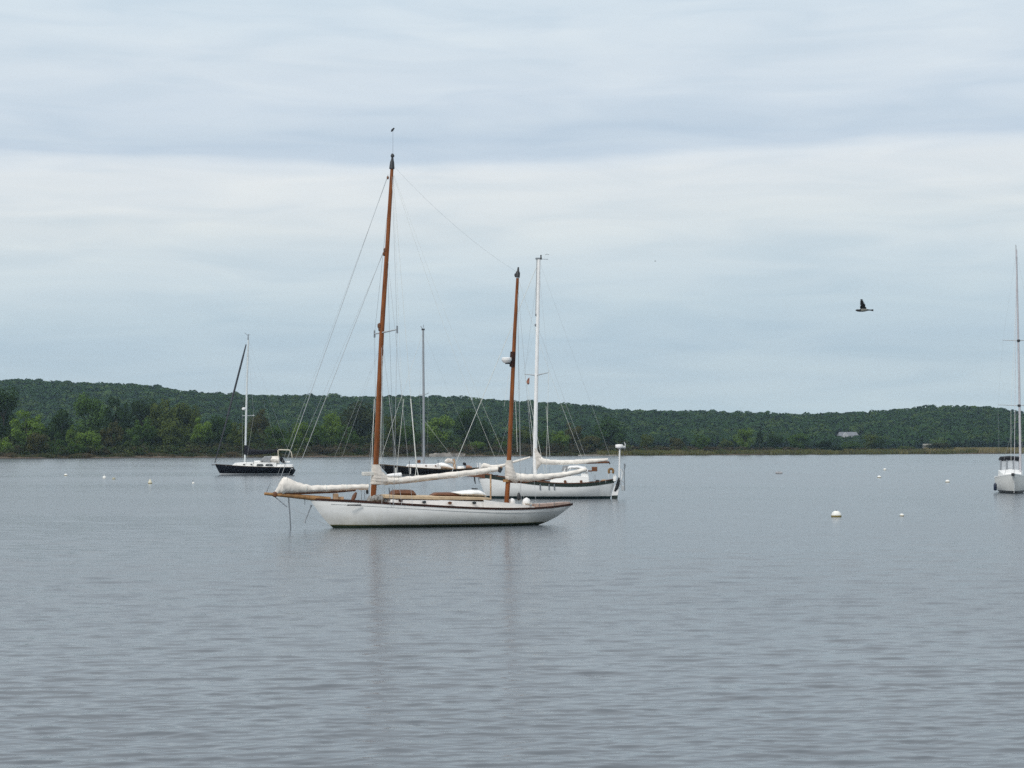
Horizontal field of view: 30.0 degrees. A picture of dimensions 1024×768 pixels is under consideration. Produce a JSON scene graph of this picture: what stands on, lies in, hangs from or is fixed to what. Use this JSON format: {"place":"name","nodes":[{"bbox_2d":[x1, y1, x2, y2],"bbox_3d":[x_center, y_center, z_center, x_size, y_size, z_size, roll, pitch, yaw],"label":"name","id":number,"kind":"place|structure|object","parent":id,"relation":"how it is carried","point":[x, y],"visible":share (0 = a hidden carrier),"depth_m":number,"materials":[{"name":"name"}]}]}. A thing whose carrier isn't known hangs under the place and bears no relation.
{"place":"outdoors","nodes":[
{"label":"outdoors","id":0,"kind":"place"},
{"bbox_2d":[0,432,1022,458],"bbox_3d":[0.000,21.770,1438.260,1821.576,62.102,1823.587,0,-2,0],"label":"ground","id":1,"kind":"structure","parent":0,"point":[479,455],"depth_m":714.16,"materials":[{"name":"green plant"}]},
{"bbox_2d":[0,434,13,452],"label":"tree","id":2,"kind":"object","parent":1,"relation":"on","point":[4,445],"visible":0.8,"depth_m":623.13,"materials":[{"name":"green plant"}]},
{"bbox_2d":[0,385,19,438],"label":"shore tree","id":3,"kind":"object","parent":1,"relation":"on","point":[7,400],"visible":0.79,"depth_m":692.13,"materials":[{"name":"green plant"}]},
{"bbox_2d":[9,410,44,445],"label":"shore tree","id":4,"kind":"object","parent":1,"relation":"on","point":[23,432],"visible":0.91,"depth_m":647.50,"materials":[{"name":"green plant"}]},
{"bbox_2d":[25,432,49,452],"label":"tree","id":5,"kind":"object","parent":1,"relation":"on","point":[37,439],"visible":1,"depth_m":629.41,"materials":[{"name":"green plant"}]},
{"bbox_2d":[42,439,65,451],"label":"bush","id":6,"kind":"object","parent":1,"relation":"on","point":[57,446],"visible":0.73,"depth_m":634.67,"materials":[{"name":"green plant"}]},
{"bbox_2d":[47,408,73,446],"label":"shore tree","id":7,"kind":"object","parent":1,"relation":"on","point":[56,430],"visible":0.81,"depth_m":685.52,"materials":[{"name":"green plant"}]},
{"bbox_2d":[65,424,76,445],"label":"shore tree","id":8,"kind":"object","parent":1,"relation":"on","point":[71,433],"visible":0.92,"depth_m":653.85,"materials":[{"name":"green plant"}]},
{"bbox_2d":[65,442,87,454],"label":"bush","id":9,"kind":"object","parent":1,"relation":"on","point":[76,447],"visible":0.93,"depth_m":632.43,"materials":[{"name":"green plant"}]},
{"bbox_2d":[75,430,101,450],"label":"tree","id":10,"kind":"object","parent":1,"relation":"on","point":[86,438],"visible":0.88,"depth_m":642.43,"materials":[{"name":"green plant"}]},
{"bbox_2d":[73,392,106,432],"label":"shore tree","id":11,"kind":"object","parent":1,"relation":"on","point":[96,419],"visible":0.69,"depth_m":751.07,"materials":[{"name":"green plant"}]},
{"bbox_2d":[100,422,123,447],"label":"shore tree","id":12,"kind":"object","parent":1,"relation":"on","point":[106,438],"visible":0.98,"depth_m":673.88,"materials":[{"name":"green plant"}]},
{"bbox_2d":[103,397,131,433],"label":"shore tree","id":13,"kind":"object","parent":1,"relation":"on","point":[121,418],"visible":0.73,"depth_m":740.42,"materials":[{"name":"green plant"}]},
{"bbox_2d":[125,397,156,431],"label":"shore tree","id":14,"kind":"object","parent":1,"relation":"on","point":[139,407],"visible":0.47,"depth_m":750.65,"materials":[{"name":"green plant"}]},
{"bbox_2d":[127,417,158,445],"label":"shore tree","id":15,"kind":"object","parent":1,"relation":"on","point":[143,434],"visible":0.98,"depth_m":690.89,"materials":[{"name":"green plant"}]},
{"bbox_2d":[146,397,185,430],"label":"shore tree","id":16,"kind":"object","parent":1,"relation":"on","point":[159,418],"visible":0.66,"depth_m":746.11,"materials":[{"name":"green plant"}]},
{"bbox_2d":[153,421,186,444],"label":"shore tree","id":17,"kind":"object","parent":1,"relation":"on","point":[172,431],"visible":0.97,"depth_m":697.78,"materials":[{"name":"green plant"}]},
{"bbox_2d":[175,402,200,432],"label":"shore tree","id":18,"kind":"object","parent":1,"relation":"on","point":[188,416],"visible":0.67,"depth_m":748.43,"materials":[{"name":"green plant"}]},
{"bbox_2d":[190,417,212,443],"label":"shore tree","id":19,"kind":"object","parent":1,"relation":"on","point":[204,431],"visible":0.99,"depth_m":711.59,"materials":[{"name":"green plant"}]},
{"bbox_2d":[209,414,234,442],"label":"shore tree","id":20,"kind":"object","parent":1,"relation":"on","point":[219,422],"visible":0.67,"depth_m":721.93,"materials":[{"name":"green plant"}]},
{"bbox_2d":[226,422,252,447],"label":"shore tree","id":21,"kind":"object","parent":1,"relation":"on","point":[239,438],"visible":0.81,"depth_m":703.62,"materials":[{"name":"green plant"}]},
{"bbox_2d":[247,409,269,436],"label":"shore tree","id":22,"kind":"object","parent":1,"relation":"on","point":[260,421],"visible":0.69,"depth_m":754.95,"materials":[{"name":"green plant"}]},
{"bbox_2d":[263,425,290,447],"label":"shore tree","id":23,"kind":"object","parent":1,"relation":"on","point":[275,432],"visible":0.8,"depth_m":713.52,"materials":[{"name":"green plant"}]},
{"bbox_2d":[281,436,303,450],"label":"tree","id":24,"kind":"object","parent":1,"relation":"on","point":[298,440],"visible":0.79,"depth_m":699.82,"materials":[{"name":"green plant"}]},
{"bbox_2d":[291,421,311,445],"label":"shore tree","id":25,"kind":"object","parent":1,"relation":"on","point":[302,430],"visible":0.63,"depth_m":725.34,"materials":[{"name":"green plant"}]},
{"bbox_2d":[306,424,329,445],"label":"shore tree","id":26,"kind":"object","parent":1,"relation":"on","point":[318,436],"visible":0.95,"depth_m":727.00,"materials":[{"name":"green plant"}]},
{"bbox_2d":[320,412,342,445],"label":"shore tree","id":27,"kind":"object","parent":1,"relation":"on","point":[333,421],"visible":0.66,"depth_m":750.11,"materials":[{"name":"green plant"}]},
{"bbox_2d":[334,424,358,447],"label":"shore tree","id":28,"kind":"object","parent":1,"relation":"on","point":[340,436],"visible":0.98,"depth_m":735.95,"materials":[{"name":"green plant"}]},
{"bbox_2d":[338,401,374,439],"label":"shore tree","id":29,"kind":"object","parent":1,"relation":"on","point":[364,418],"visible":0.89,"depth_m":792.78,"materials":[{"name":"green plant"}]},
{"bbox_2d":[381,415,402,446],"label":"shore tree","id":30,"kind":"object","parent":1,"relation":"on","point":[395,430],"visible":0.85,"depth_m":770.26,"materials":[{"name":"green plant"}]},
{"bbox_2d":[399,421,419,444],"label":"shore tree","id":31,"kind":"object","parent":1,"relation":"on","point":[408,438],"visible":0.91,"depth_m":765.93,"materials":[{"name":"green plant"}]},
{"bbox_2d":[425,414,454,444],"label":"shore tree","id":32,"kind":"object","parent":1,"relation":"on","point":[445,422],"visible":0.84,"depth_m":800.50,"materials":[{"name":"green plant"}]},
{"bbox_2d":[452,408,479,442],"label":"shore tree","id":33,"kind":"object","parent":1,"relation":"on","point":[459,428],"visible":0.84,"depth_m":825.00,"materials":[{"name":"green plant"}]},
{"bbox_2d":[0,425,937,455],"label":"thicket","id":34,"kind":"object","parent":1,"relation":"on","point":[362,446],"visible":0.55,"depth_m":729.62,"materials":[{"name":"green plant"}]},
{"bbox_2d":[470,441,487,451],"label":"bush","id":35,"kind":"object","parent":1,"relation":"on","point":[479,445],"visible":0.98,"depth_m":757.85,"materials":[{"name":"green plant"}]},
{"bbox_2d":[472,420,492,444],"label":"shore tree","id":36,"kind":"object","parent":1,"relation":"on","point":[480,435],"visible":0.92,"depth_m":811.31,"materials":[{"name":"green plant"}]},
{"bbox_2d":[493,441,507,452],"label":"tree","id":37,"kind":"object","parent":1,"relation":"on","point":[504,444],"visible":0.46,"depth_m":772.39,"materials":[{"name":"green plant"}]},
{"bbox_2d":[0,378,1023,448],"bbox_3d":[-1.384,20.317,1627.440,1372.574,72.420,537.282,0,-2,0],"label":"forest","id":38,"kind":"object","parent":1,"relation":"on","point":[918,427],"visible":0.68,"depth_m":1621.76,"materials":[{"name":"green plant"}]},
{"bbox_2d":[0,447,1023,457],"bbox_3d":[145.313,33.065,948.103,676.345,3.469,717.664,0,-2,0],"label":"marsh grass","id":39,"kind":"structure","parent":1,"relation":"on","point":[955,450],"depth_m":817.19,"materials":[{"name":"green plant"}]},
{"bbox_2d":[513,425,537,444],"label":"shore tree","id":40,"kind":"object","parent":1,"relation":"on","point":[525,434],"visible":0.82,"depth_m":807.42,"materials":[{"name":"green plant"}]},
{"bbox_2d":[537,430,551,452],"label":"shore tree","id":41,"kind":"object","parent":1,"relation":"on","point":[543,441],"visible":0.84,"depth_m":795.42,"materials":[{"name":"green plant"}]},
{"bbox_2d":[551,431,570,449],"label":"shore tree","id":42,"kind":"object","parent":1,"relation":"on","point":[563,440],"visible":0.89,"depth_m":802.23,"materials":[{"name":"green plant"}]},
{"bbox_2d":[564,422,582,447],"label":"shore tree","id":43,"kind":"object","parent":1,"relation":"on","point":[578,429],"visible":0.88,"depth_m":832.02,"materials":[{"name":"green plant"}]},
{"bbox_2d":[576,435,601,450],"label":"tree","id":44,"kind":"object","parent":1,"relation":"on","point":[589,440],"visible":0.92,"depth_m":810.16,"materials":[{"name":"green plant"}]},
{"bbox_2d":[592,417,627,444],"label":"shore tree","id":45,"kind":"object","parent":1,"relation":"on","point":[610,432],"visible":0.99,"depth_m":863.32,"materials":[{"name":"green plant"}]},
{"bbox_2d":[640,434,653,448],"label":"shore tree","id":46,"kind":"object","parent":1,"relation":"on","point":[648,440],"visible":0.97,"depth_m":852.63,"materials":[{"name":"green plant"}]},
{"bbox_2d":[668,437,685,447],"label":"shore tree","id":47,"kind":"object","parent":1,"relation":"on","point":[676,442],"visible":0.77,"depth_m":867.11,"materials":[{"name":"green plant"}]},
{"bbox_2d":[690,434,711,449],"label":"shore tree","id":48,"kind":"object","parent":1,"relation":"on","point":[703,441],"visible":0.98,"depth_m":879.56,"materials":[{"name":"green plant"}]},
{"bbox_2d":[718,438,733,448],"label":"shore tree","id":49,"kind":"object","parent":1,"relation":"on","point":[724,442],"visible":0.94,"depth_m":892.20,"materials":[{"name":"green plant"}]},
{"bbox_2d":[733,428,753,447],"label":"shore tree","id":50,"kind":"object","parent":1,"relation":"on","point":[741,440],"visible":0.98,"depth_m":912.14,"materials":[{"name":"green plant"}]},
{"bbox_2d":[754,431,764,449],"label":"cedar tree","id":51,"kind":"object","parent":1,"relation":"on","point":[760,439],"visible":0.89,"depth_m":900.02,"materials":[{"name":"green plant"}]},
{"bbox_2d":[766,434,782,447],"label":"shore tree","id":52,"kind":"object","parent":1,"relation":"on","point":[773,441],"visible":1,"depth_m":926.53,"materials":[{"name":"green plant"}]},
{"bbox_2d":[787,433,808,448],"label":"shore tree","id":53,"kind":"object","parent":1,"relation":"on","point":[794,439],"visible":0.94,"depth_m":933.25,"materials":[{"name":"green plant"}]},
{"bbox_2d":[816,440,832,449],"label":"bush","id":54,"kind":"object","parent":1,"relation":"on","point":[827,444],"visible":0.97,"depth_m":922.34,"materials":[{"name":"green plant"}]},
{"bbox_2d":[828,445,843,450],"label":"bush","id":55,"kind":"object","parent":1,"relation":"on","point":[833,447],"visible":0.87,"depth_m":920.69,"materials":[{"name":"green plant"}]},
{"bbox_2d":[837,432,857,437],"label":"house","id":56,"kind":"structure","parent":1,"relation":"on","point":[846,434],"depth_m":1572.15,"materials":[{"name":"grey"}]},
{"bbox_2d":[841,441,861,448],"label":"shore tree","id":57,"kind":"object","parent":1,"relation":"on","point":[851,445],"visible":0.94,"depth_m":964.00,"materials":[{"name":"green plant"}]},
{"bbox_2d":[862,434,877,448],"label":"shore tree","id":58,"kind":"object","parent":1,"relation":"on","point":[870,444],"visible":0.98,"depth_m":981.96,"materials":[{"name":"green plant"}]},
{"bbox_2d":[872,437,885,447],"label":"shore tree","id":59,"kind":"object","parent":1,"relation":"on","point":[880,443],"visible":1,"depth_m":976.10,"materials":[{"name":"green plant"}]},
{"bbox_2d":[926,443,952,449],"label":"bush","id":60,"kind":"object","parent":1,"relation":"on","point":[940,445],"visible":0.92,"depth_m":993.62,"materials":[{"name":"green plant"}]},
{"bbox_2d":[0,454,1023,767],"bbox_3d":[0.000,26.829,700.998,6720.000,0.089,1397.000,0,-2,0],"label":"water","id":61,"kind":"structure","parent":0,"point":[708,612],"depth_m":43.82,"materials":[{"name":"grey liquid"}]},
{"bbox_2d":[211,333,295,474],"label":"navy sloop","id":62,"kind":"object","parent":61,"relation":"on","point":[266,465],"visible":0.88,"depth_m":265.81,"materials":[{"name":"black"}]},
{"bbox_2d":[261,456,271,461],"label":"dodger window","id":63,"kind":"structure","parent":62,"relation":"in","point":[266,458],"depth_m":265.73,"materials":[{"name":"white plastic"}]},
{"bbox_2d":[264,128,586,528],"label":"sailing yawl","id":64,"kind":"object","parent":61,"relation":"on","point":[402,508],"visible":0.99,"depth_m":94.48,"materials":[{"name":"white wood"}]},
{"bbox_2d":[379,325,480,474],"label":"black yawl","id":65,"kind":"object","parent":61,"relation":"on","point":[426,469],"visible":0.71,"depth_m":263.46,"materials":[{"name":"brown wood"}]},
{"bbox_2d":[429,453,464,456],"bbox_3d":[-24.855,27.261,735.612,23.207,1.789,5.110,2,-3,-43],"label":"furled sail","id":66,"kind":"object","parent":65,"relation":"attached to","point":[445,455],"visible":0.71,"depth_m":732.84,"materials":[{"name":"fabric"}]},
{"bbox_2d":[452,254,625,498],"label":"double ended cutter","id":67,"kind":"object","parent":61,"relation":"on","point":[582,486],"visible":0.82,"depth_m":145.74,"materials":[{"name":"white paint"}]},
{"bbox_2d":[831,510,841,516],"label":"mooring buoy","id":68,"kind":"object","parent":61,"relation":"on","point":[836,513],"visible":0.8,"depth_m":108.11,"materials":[{"name":"white plastic"}]},
{"bbox_2d":[994,245,1023,493],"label":"sloop","id":69,"kind":"object","parent":61,"relation":"on","point":[1009,478],"visible":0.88,"depth_m":164.53,"materials":[{"name":"white paint"}]},
{"bbox_2d":[1001,460,1018,469],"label":"hood window","id":70,"kind":"structure","parent":69,"relation":"in","point":[1009,462],"depth_m":167.02,"materials":[{"name":"plastic"}]},
{"bbox_2d":[0,0,1023,413],"label":"sky","id":71,"kind":"structure","parent":0,"point":[714,192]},
{"bbox_2d":[578,454,618,455],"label":"sandbar","id":72,"kind":"structure","parent":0,"point":[598,455],"depth_m":792.98,"materials":[{"name":"sand"}]},
{"bbox_2d":[855,299,872,311],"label":"bird","id":73,"kind":"object","parent":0,"point":[862,307],"visible":1,"depth_m":67.05}
]}

